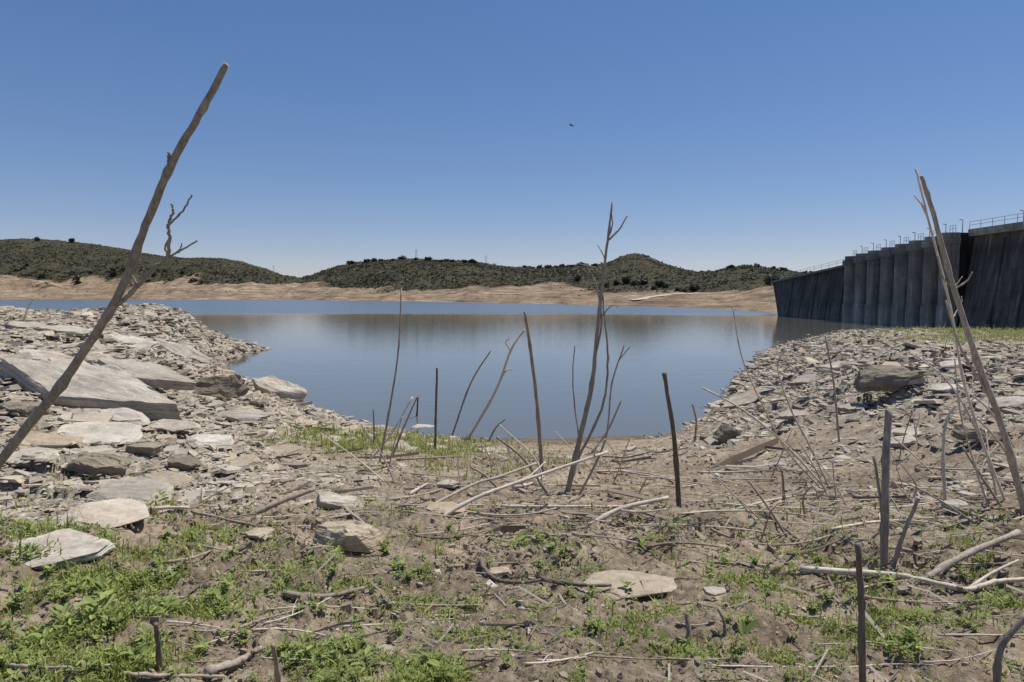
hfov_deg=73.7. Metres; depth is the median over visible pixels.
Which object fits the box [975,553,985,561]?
weed plant
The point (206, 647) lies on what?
fallen stick
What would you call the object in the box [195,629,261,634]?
fallen stick
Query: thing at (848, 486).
fallen stick
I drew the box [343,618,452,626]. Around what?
fallen stick
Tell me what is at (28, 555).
weed plant
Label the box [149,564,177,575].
slate rock
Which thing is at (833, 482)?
dry stalk
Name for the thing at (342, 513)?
fallen stick
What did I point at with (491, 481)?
dry stalk
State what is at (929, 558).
fallen stick
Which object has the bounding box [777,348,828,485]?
dry stalk
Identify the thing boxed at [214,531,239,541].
weed plant
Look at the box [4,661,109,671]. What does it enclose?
fallen stick
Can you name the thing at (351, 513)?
fallen stick
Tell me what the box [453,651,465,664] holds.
weed plant
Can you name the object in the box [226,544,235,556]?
weed plant
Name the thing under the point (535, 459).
dry stalk
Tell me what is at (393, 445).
dry stalk
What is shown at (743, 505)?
dry stalk
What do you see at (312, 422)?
slate rock
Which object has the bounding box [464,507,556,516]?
fallen stick
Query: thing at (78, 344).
slate rock
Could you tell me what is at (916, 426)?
dry stalk
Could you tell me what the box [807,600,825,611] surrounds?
weed plant
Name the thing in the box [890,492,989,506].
fallen stick
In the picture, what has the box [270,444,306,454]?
slate rock
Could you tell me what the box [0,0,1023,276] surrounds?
sky
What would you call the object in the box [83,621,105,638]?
weed plant
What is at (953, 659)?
fallen stick
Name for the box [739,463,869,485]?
fallen stick
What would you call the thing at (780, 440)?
dry stalk
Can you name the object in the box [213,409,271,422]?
slate rock
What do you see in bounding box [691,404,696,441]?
dry stalk
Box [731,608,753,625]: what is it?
weed plant
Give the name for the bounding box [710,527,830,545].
fallen stick
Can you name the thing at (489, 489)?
fallen stick
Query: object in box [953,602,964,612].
weed plant
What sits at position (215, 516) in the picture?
fallen stick
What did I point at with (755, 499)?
fallen stick
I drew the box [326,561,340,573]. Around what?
weed plant
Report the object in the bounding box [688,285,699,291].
oak tree
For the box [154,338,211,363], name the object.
slate rock
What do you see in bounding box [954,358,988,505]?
dry stalk
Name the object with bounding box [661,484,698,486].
fallen stick
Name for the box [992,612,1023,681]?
dry stalk
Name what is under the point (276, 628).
fallen stick
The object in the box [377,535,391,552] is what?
weed plant
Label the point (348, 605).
mud clods
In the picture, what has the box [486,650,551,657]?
fallen stick
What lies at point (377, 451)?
dry stalk
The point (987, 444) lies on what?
dry stalk
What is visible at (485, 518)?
fallen stick
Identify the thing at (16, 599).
weed plant
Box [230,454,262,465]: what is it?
slate rock
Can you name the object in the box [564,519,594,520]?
fallen stick
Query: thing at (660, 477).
fallen stick
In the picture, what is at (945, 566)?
fallen stick
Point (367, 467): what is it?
dry stalk
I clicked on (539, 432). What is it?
dry stalk
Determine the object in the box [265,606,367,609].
fallen stick
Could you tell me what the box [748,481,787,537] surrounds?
dry stalk
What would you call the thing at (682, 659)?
fallen stick
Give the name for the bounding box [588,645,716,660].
fallen stick
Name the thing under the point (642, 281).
oak tree
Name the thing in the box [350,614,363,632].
weed plant
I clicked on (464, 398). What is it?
dry stalk
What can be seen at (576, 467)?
dry stalk
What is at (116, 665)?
grass
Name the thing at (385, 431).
dry stalk
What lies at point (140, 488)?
slate rock
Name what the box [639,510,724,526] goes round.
fallen stick
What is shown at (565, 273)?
scrub cover
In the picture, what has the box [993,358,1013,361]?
slate rock
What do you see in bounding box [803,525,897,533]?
fallen stick
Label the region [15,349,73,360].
slate rock
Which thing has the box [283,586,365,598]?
fallen stick
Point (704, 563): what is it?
fallen stick
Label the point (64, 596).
weed plant
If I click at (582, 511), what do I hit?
fallen stick
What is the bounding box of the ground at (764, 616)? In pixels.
[0,304,1023,681]
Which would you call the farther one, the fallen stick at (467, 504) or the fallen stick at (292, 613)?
the fallen stick at (467, 504)
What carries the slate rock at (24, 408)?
on the ground at (764, 616)
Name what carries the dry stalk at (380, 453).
on the ground at (764, 616)
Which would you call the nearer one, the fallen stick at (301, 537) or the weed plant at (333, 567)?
the weed plant at (333, 567)
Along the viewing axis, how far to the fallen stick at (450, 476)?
5.02 m
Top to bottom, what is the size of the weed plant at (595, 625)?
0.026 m
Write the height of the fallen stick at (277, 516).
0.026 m
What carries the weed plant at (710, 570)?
on the ground at (764, 616)
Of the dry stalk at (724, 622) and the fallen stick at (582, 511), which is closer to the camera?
the dry stalk at (724, 622)
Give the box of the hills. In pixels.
[0,238,804,312]
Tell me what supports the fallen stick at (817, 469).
on the ground at (764, 616)
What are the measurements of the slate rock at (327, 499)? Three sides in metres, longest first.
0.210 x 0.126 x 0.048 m
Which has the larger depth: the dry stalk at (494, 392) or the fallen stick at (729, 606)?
the dry stalk at (494, 392)
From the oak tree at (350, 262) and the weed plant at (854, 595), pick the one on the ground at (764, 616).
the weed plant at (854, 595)
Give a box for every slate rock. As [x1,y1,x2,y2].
[0,357,182,421]
[0,401,49,417]
[4,321,47,328]
[6,446,59,466]
[8,528,114,569]
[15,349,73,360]
[23,432,83,448]
[37,325,91,335]
[39,320,62,322]
[54,421,142,446]
[58,342,83,347]
[58,498,148,528]
[64,448,79,452]
[64,452,131,477]
[74,353,114,364]
[86,476,173,502]
[95,357,195,390]
[98,407,150,425]
[107,333,159,347]
[125,442,163,455]
[131,342,154,349]
[144,419,200,431]
[144,470,192,485]
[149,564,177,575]
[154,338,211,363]
[167,453,201,470]
[186,434,234,446]
[193,374,249,399]
[212,454,224,458]
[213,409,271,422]
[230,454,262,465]
[244,527,274,539]
[251,375,306,401]
[260,424,275,427]
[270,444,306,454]
[306,420,318,426]
[313,520,386,552]
[316,491,356,509]
[412,424,433,427]
[425,501,465,514]
[436,479,459,487]
[488,566,511,575]
[581,570,676,599]
[703,586,725,596]
[713,424,740,443]
[721,386,778,408]
[774,409,809,419]
[788,373,822,385]
[818,361,849,371]
[837,403,869,411]
[853,365,921,391]
[890,436,915,449]
[924,383,968,392]
[939,499,968,513]
[940,360,967,369]
[951,421,1013,443]
[988,396,1023,410]
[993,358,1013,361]
[1014,369,1023,373]
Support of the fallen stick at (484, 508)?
on the ground at (764, 616)
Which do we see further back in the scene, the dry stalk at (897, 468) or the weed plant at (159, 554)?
the dry stalk at (897, 468)
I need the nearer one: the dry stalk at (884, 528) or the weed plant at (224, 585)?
the weed plant at (224, 585)
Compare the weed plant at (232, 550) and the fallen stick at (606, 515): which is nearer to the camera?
the weed plant at (232, 550)
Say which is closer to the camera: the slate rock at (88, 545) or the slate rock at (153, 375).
the slate rock at (88, 545)
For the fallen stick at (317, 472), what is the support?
on the ground at (764, 616)
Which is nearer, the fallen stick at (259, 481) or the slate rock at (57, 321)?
the fallen stick at (259, 481)
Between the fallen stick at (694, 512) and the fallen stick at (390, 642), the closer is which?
the fallen stick at (390, 642)
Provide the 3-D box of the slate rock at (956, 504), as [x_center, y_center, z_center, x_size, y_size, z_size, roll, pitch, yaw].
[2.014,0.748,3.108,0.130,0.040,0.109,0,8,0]
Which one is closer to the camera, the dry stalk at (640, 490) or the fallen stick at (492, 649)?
the fallen stick at (492, 649)
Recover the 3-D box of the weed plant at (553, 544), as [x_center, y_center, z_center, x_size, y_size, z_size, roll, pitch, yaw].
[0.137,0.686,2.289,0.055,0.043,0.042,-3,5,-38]
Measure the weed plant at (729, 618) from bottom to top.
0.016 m
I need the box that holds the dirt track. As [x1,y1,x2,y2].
[631,292,697,299]
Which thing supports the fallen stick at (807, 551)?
on the ground at (764, 616)
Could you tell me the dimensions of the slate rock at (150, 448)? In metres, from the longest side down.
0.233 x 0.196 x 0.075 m
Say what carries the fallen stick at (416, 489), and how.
on the ground at (764, 616)
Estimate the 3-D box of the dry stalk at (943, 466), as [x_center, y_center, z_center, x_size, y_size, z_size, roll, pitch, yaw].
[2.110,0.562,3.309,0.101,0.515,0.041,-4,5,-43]
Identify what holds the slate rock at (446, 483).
on the ground at (764, 616)
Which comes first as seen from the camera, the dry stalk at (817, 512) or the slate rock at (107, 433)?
the dry stalk at (817, 512)
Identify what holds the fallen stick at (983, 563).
on the ground at (764, 616)
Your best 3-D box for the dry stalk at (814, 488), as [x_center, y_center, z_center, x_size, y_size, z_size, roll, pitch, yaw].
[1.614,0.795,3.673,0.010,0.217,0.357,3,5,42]
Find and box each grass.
[0,407,1023,681]
[796,323,1023,353]
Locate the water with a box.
[0,299,933,438]
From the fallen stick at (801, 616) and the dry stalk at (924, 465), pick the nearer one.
the fallen stick at (801, 616)
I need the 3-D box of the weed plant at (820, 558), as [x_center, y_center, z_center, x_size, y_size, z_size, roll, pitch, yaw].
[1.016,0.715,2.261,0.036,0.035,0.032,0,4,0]
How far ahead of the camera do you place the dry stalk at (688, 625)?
1.48 m
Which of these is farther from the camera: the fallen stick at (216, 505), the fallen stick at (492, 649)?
the fallen stick at (216, 505)
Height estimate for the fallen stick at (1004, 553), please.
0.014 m
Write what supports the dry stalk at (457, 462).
on the ground at (764, 616)
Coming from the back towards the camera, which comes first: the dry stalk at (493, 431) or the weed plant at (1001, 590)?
the dry stalk at (493, 431)
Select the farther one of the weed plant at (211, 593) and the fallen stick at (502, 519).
the fallen stick at (502, 519)
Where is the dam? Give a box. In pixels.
[770,213,1023,328]
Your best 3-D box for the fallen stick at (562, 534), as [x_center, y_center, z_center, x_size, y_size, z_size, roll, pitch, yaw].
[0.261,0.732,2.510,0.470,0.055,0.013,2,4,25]
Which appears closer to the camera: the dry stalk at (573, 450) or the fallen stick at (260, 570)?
the fallen stick at (260, 570)
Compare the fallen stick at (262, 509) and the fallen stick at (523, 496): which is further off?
the fallen stick at (523, 496)
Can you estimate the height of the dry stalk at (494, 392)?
2.485 m
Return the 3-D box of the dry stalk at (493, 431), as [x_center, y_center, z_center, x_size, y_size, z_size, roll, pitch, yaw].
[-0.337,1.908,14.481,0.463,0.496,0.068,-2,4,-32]
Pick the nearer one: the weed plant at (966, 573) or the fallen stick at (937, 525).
the weed plant at (966, 573)
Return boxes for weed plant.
[2,588,26,606]
[20,548,34,559]
[26,651,45,669]
[41,561,57,575]
[56,587,77,602]
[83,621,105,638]
[89,623,121,643]
[121,595,135,607]
[137,573,150,583]
[154,541,169,562]
[160,528,171,541]
[186,525,208,543]
[203,584,218,600]
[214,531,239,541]
[215,565,239,581]
[215,579,232,590]
[217,630,226,637]
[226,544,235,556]
[234,634,253,644]
[235,625,249,636]
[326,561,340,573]
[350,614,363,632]
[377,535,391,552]
[388,552,409,572]
[390,570,403,577]
[390,621,403,634]
[403,568,416,580]
[446,519,453,529]
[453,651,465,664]
[496,626,513,638]
[499,652,510,667]
[535,556,544,568]
[545,537,558,550]
[558,547,566,557]
[586,619,598,632]
[587,603,595,612]
[687,645,695,657]
[704,561,715,577]
[719,553,730,564]
[723,613,731,621]
[728,648,740,662]
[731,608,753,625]
[746,552,761,564]
[776,605,783,616]
[787,630,801,638]
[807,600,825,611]
[814,551,824,562]
[822,588,835,602]
[846,585,856,601]
[874,567,897,586]
[886,631,901,639]
[902,619,913,628]
[953,561,970,578]
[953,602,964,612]
[970,623,984,632]
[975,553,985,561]
[992,582,1008,596]
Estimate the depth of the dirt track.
239.73 m
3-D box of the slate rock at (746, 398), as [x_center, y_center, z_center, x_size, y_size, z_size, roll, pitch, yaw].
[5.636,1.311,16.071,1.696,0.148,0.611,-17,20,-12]
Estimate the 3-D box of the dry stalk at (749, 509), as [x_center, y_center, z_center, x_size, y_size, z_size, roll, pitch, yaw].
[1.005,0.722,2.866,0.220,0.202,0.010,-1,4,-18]
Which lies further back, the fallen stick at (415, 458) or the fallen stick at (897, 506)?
the fallen stick at (415, 458)
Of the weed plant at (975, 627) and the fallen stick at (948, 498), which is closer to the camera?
the weed plant at (975, 627)
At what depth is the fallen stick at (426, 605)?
1.79 m
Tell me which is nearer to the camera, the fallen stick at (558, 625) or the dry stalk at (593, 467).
the fallen stick at (558, 625)
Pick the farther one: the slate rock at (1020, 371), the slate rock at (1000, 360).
the slate rock at (1000, 360)
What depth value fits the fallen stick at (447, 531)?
2.80 m
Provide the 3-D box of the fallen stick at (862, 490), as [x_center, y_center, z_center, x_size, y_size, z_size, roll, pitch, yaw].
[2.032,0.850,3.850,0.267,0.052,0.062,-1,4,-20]
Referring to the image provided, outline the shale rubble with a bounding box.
[0,303,1023,544]
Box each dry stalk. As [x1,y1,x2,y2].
[0,62,228,469]
[23,298,33,321]
[153,622,162,673]
[270,643,280,681]
[321,433,383,480]
[360,425,395,483]
[368,396,412,461]
[373,409,374,444]
[379,288,401,461]
[387,416,402,473]
[392,396,417,454]
[416,396,418,415]
[434,368,437,448]
[451,349,491,435]
[457,437,460,484]
[468,329,524,438]
[470,466,500,490]
[481,445,495,464]
[488,419,505,441]
[496,436,547,495]
[499,424,543,490]
[524,311,543,471]
[554,431,600,478]
[563,454,583,478]
[564,202,627,494]
[578,344,629,495]
[591,398,622,452]
[601,436,621,474]
[603,458,614,477]
[615,438,629,478]
[638,476,647,493]
[662,372,681,507]
[684,613,691,639]
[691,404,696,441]
[702,387,825,487]
[703,466,757,523]
[717,609,726,636]
[730,492,767,528]
[732,307,820,487]
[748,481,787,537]
[762,511,769,535]
[771,449,784,477]
[772,431,830,482]
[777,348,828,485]
[781,470,784,504]
[798,441,826,493]
[801,475,818,493]
[802,486,811,517]
[813,456,847,506]
[813,498,820,525]
[825,336,839,441]
[832,462,836,499]
[846,445,913,501]
[854,542,865,681]
[868,416,932,472]
[872,457,880,521]
[879,409,892,567]
[879,477,900,512]
[890,450,910,494]
[891,497,920,565]
[897,478,977,524]
[898,409,913,462]
[900,463,917,498]
[912,405,920,447]
[913,169,1005,499]
[915,355,997,495]
[920,175,1023,514]
[940,396,1019,472]
[941,404,956,500]
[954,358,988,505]
[958,384,1014,446]
[962,438,1002,506]
[969,417,1002,471]
[980,443,998,478]
[985,430,988,467]
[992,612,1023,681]
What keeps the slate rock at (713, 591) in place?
on the ground at (764, 616)
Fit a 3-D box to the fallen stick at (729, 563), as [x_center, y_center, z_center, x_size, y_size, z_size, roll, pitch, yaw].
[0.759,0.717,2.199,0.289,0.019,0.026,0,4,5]
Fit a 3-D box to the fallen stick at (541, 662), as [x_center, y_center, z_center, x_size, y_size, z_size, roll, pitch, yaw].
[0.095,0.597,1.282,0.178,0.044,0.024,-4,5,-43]
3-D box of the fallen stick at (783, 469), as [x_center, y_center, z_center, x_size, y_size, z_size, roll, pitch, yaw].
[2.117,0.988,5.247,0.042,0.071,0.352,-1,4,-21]
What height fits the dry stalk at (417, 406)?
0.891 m
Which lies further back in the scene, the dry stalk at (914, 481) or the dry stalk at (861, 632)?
the dry stalk at (914, 481)
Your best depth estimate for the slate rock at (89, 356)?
10.77 m
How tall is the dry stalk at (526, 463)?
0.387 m
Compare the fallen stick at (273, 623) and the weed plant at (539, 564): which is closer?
the fallen stick at (273, 623)
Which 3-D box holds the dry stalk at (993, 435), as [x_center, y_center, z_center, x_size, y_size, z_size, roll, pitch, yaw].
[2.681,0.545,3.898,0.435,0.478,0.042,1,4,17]
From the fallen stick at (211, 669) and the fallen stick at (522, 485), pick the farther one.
the fallen stick at (522, 485)
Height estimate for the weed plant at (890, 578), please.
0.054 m
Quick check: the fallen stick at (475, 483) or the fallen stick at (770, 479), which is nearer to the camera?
the fallen stick at (475, 483)
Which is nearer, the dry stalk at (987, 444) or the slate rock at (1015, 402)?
the dry stalk at (987, 444)
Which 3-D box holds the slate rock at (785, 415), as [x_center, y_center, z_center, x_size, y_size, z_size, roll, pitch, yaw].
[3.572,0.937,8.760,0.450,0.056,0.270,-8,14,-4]
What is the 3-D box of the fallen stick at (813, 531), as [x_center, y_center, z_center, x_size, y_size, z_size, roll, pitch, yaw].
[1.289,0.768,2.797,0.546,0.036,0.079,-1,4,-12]
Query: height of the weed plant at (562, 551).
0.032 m
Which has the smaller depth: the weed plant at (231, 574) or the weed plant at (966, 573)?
the weed plant at (231, 574)
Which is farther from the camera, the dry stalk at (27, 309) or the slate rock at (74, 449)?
the dry stalk at (27, 309)
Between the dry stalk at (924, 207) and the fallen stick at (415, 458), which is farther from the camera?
the fallen stick at (415, 458)
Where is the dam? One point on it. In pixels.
(899, 284)
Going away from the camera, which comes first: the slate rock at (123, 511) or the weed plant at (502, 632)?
the weed plant at (502, 632)
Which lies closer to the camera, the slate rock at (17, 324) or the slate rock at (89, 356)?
the slate rock at (89, 356)
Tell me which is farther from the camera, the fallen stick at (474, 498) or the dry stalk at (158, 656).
the fallen stick at (474, 498)
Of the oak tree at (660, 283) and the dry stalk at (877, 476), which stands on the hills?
the oak tree at (660, 283)
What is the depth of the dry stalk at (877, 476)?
2.27 m
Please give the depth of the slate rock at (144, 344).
15.50 m
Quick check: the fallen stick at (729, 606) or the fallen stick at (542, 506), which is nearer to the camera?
the fallen stick at (729, 606)
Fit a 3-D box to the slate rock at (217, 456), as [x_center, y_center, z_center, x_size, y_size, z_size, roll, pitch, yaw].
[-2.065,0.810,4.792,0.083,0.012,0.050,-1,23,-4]
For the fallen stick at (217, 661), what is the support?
on the ground at (764, 616)
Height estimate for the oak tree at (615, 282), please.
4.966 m
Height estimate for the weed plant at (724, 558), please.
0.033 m
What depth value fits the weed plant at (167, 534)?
2.34 m
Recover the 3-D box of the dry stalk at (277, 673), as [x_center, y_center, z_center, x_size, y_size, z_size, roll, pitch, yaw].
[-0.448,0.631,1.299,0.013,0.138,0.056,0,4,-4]
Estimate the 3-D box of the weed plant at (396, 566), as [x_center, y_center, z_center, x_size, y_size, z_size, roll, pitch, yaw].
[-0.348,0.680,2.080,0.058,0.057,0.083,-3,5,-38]
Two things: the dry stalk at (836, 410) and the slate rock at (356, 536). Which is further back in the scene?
the dry stalk at (836, 410)
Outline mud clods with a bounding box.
[0,413,1023,681]
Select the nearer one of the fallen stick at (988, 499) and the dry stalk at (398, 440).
the fallen stick at (988, 499)
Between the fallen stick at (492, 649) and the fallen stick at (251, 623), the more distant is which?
the fallen stick at (251, 623)
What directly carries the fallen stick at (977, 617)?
on the ground at (764, 616)
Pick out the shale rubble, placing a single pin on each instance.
(192, 499)
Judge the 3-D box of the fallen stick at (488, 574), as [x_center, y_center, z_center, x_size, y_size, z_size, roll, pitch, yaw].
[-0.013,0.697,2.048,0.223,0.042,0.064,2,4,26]
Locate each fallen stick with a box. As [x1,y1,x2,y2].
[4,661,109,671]
[111,670,223,677]
[118,565,210,583]
[147,506,189,510]
[152,549,211,564]
[153,638,239,652]
[166,620,238,632]
[191,510,255,526]
[192,656,253,663]
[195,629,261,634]
[196,543,273,557]
[198,504,243,506]
[199,631,249,644]
[203,645,262,674]
[229,608,301,633]
[234,590,295,608]
[239,564,322,571]
[242,479,284,483]
[248,621,298,627]
[250,564,280,571]
[251,487,315,514]
[253,627,324,635]
[257,514,299,517]
[259,657,371,660]
[263,597,330,623]
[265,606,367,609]
[281,527,322,545]
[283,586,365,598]
[295,468,381,475]
[308,510,378,519]
[327,504,364,522]
[339,561,431,577]
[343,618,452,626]
[356,632,418,643]
[364,488,441,500]
[376,599,478,606]
[381,478,531,488]
[395,504,534,504]
[396,446,486,460]
[401,472,545,483]
[404,510,473,518]
[408,483,427,495]
[409,530,486,538]
[418,513,488,534]
[436,462,536,501]
[442,439,608,514]
[446,561,534,568]
[448,478,554,493]
[461,515,540,523]
[461,648,553,655]
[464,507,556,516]
[466,507,505,509]
[471,517,502,522]
[471,533,530,535]
[473,512,524,517]
[479,558,541,583]
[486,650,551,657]
[488,488,570,504]
[502,505,646,507]
[512,475,544,488]
[514,615,627,634]
[525,533,645,545]
[525,652,592,664]
[530,510,628,512]
[533,526,628,530]
[536,656,585,660]
[539,576,611,587]
[559,488,642,493]
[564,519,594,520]
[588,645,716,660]
[589,496,668,523]
[591,651,627,654]
[594,469,674,480]
[597,480,660,484]
[614,469,709,485]
[634,523,782,534]
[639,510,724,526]
[640,474,674,478]
[646,542,723,548]
[650,474,777,494]
[658,656,745,660]
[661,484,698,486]
[676,622,708,625]
[677,501,806,515]
[679,559,729,566]
[685,492,801,499]
[697,469,770,473]
[697,599,751,607]
[702,561,793,567]
[707,471,791,479]
[709,468,737,470]
[709,490,813,506]
[709,665,834,667]
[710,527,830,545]
[712,478,852,479]
[716,502,878,510]
[735,488,857,508]
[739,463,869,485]
[745,504,797,538]
[758,519,897,523]
[765,522,878,533]
[772,467,796,470]
[776,609,825,617]
[786,536,845,555]
[796,463,841,471]
[798,480,906,487]
[800,559,1023,592]
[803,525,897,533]
[807,498,901,502]
[818,643,854,644]
[820,508,857,510]
[830,513,946,529]
[830,534,967,539]
[841,663,936,669]
[843,499,949,508]
[845,483,941,491]
[850,490,877,491]
[858,483,985,486]
[864,578,912,584]
[864,595,992,606]
[866,641,952,651]
[889,499,941,502]
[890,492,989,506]
[899,525,982,526]
[902,514,948,519]
[910,496,1001,498]
[911,614,1016,622]
[913,550,965,559]
[919,529,1021,584]
[920,466,988,470]
[921,650,991,662]
[937,633,1023,635]
[960,562,1009,564]
[961,510,1023,521]
[971,498,1017,499]
[971,547,1023,556]
[979,507,1015,510]
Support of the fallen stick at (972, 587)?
on the ground at (764, 616)
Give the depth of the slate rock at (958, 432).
4.83 m
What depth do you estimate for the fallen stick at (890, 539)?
2.52 m
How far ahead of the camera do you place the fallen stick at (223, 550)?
2.17 m
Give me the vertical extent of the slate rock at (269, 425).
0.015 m
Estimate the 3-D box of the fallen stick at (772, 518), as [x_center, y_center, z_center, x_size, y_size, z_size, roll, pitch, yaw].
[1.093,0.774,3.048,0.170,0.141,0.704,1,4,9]
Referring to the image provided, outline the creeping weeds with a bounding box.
[0,466,1023,681]
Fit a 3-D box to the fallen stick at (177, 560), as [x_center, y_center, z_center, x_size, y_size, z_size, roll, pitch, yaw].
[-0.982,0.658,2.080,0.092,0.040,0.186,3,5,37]
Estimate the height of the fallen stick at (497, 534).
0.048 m
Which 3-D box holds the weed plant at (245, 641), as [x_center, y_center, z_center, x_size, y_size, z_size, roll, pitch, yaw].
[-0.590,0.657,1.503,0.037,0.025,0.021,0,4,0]
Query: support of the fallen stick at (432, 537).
on the ground at (764, 616)
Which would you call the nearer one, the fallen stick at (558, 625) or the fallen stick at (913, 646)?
the fallen stick at (913, 646)
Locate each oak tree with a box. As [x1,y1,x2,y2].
[38,272,45,277]
[110,271,119,275]
[346,260,355,264]
[574,274,580,280]
[613,280,621,285]
[622,276,631,282]
[630,280,637,285]
[638,277,647,284]
[653,280,664,287]
[672,287,681,291]
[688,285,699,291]
[763,272,779,285]
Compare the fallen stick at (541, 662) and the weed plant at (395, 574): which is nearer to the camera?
the fallen stick at (541, 662)
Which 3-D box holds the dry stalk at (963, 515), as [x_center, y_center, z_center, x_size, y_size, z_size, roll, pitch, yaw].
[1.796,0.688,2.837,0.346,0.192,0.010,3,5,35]
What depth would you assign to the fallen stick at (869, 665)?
1.35 m
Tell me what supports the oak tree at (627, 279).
on the hills
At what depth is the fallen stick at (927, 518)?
3.02 m
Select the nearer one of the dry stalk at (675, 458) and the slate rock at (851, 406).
the dry stalk at (675, 458)
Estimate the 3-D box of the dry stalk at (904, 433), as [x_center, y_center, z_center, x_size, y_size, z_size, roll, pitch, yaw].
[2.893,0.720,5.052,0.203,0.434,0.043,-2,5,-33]
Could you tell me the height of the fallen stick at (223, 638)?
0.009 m
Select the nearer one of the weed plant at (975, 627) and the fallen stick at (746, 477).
the weed plant at (975, 627)
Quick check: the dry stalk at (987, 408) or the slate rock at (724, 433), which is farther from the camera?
the slate rock at (724, 433)
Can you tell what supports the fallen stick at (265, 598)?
on the ground at (764, 616)
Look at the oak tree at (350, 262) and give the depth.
849.24 m
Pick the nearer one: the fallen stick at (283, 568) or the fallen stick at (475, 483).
the fallen stick at (283, 568)
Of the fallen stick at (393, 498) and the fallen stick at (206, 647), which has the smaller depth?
the fallen stick at (206, 647)
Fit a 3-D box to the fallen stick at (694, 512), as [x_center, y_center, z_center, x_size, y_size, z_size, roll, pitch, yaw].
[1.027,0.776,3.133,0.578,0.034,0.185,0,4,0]
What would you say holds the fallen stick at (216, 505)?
on the ground at (764, 616)
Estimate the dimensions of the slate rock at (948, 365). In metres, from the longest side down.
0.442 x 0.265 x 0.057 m
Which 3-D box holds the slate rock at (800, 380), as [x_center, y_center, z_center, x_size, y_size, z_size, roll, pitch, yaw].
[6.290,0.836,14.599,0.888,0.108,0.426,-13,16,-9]
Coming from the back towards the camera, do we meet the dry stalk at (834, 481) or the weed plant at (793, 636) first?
the dry stalk at (834, 481)
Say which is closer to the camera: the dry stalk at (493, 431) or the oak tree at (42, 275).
the dry stalk at (493, 431)
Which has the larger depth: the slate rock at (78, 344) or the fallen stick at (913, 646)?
the slate rock at (78, 344)
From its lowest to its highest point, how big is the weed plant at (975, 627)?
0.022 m
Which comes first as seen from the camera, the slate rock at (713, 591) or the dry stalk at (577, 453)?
the slate rock at (713, 591)
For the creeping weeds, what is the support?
on the ground at (764, 616)
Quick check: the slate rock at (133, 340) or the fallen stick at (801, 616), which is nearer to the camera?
the fallen stick at (801, 616)
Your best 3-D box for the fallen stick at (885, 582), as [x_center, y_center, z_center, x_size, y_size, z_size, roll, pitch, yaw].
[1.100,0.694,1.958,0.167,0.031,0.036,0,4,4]
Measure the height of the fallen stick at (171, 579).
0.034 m
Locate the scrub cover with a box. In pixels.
[0,238,812,295]
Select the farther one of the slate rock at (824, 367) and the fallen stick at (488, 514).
the slate rock at (824, 367)
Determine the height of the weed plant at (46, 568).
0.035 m
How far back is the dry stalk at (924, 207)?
2.99 m
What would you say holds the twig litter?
on the ground at (764, 616)
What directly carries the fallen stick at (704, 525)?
on the ground at (764, 616)
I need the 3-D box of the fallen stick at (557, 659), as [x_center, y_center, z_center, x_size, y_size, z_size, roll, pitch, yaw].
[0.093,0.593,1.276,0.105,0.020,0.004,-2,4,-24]
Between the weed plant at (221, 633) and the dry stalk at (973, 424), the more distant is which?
the dry stalk at (973, 424)
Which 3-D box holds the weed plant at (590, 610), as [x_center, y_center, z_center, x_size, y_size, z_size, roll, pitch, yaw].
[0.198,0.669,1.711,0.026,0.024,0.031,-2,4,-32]
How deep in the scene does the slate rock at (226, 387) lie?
10.56 m
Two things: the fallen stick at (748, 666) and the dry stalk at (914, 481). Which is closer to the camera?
the fallen stick at (748, 666)
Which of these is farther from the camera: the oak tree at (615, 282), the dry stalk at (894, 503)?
the oak tree at (615, 282)
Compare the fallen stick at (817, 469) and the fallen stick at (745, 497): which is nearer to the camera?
the fallen stick at (745, 497)
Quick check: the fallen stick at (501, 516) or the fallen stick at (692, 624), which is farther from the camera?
the fallen stick at (501, 516)
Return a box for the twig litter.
[0,438,1023,681]
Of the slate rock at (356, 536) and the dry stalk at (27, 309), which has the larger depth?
the dry stalk at (27, 309)
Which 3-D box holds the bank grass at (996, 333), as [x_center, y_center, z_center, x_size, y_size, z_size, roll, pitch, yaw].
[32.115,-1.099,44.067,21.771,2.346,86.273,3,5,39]
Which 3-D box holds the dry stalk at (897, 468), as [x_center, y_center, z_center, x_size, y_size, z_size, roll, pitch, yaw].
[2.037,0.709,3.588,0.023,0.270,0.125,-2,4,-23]
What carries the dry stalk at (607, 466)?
on the ground at (764, 616)
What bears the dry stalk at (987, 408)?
on the ground at (764, 616)
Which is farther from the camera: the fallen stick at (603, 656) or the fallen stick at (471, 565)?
the fallen stick at (471, 565)
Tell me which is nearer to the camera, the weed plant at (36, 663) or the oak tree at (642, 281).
the weed plant at (36, 663)
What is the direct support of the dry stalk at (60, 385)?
on the ground at (764, 616)
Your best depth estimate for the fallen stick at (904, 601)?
1.75 m
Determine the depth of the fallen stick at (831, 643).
1.44 m
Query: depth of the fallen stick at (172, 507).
2.86 m
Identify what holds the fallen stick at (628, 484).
on the ground at (764, 616)
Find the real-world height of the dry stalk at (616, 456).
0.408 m
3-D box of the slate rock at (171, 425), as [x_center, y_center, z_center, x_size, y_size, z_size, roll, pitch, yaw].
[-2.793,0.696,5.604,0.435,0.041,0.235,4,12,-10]
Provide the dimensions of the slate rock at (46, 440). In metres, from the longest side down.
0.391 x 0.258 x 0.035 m
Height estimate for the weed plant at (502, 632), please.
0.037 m
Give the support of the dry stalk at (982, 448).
on the ground at (764, 616)
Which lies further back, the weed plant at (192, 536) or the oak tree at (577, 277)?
the oak tree at (577, 277)
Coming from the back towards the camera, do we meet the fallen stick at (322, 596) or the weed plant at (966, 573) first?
the weed plant at (966, 573)

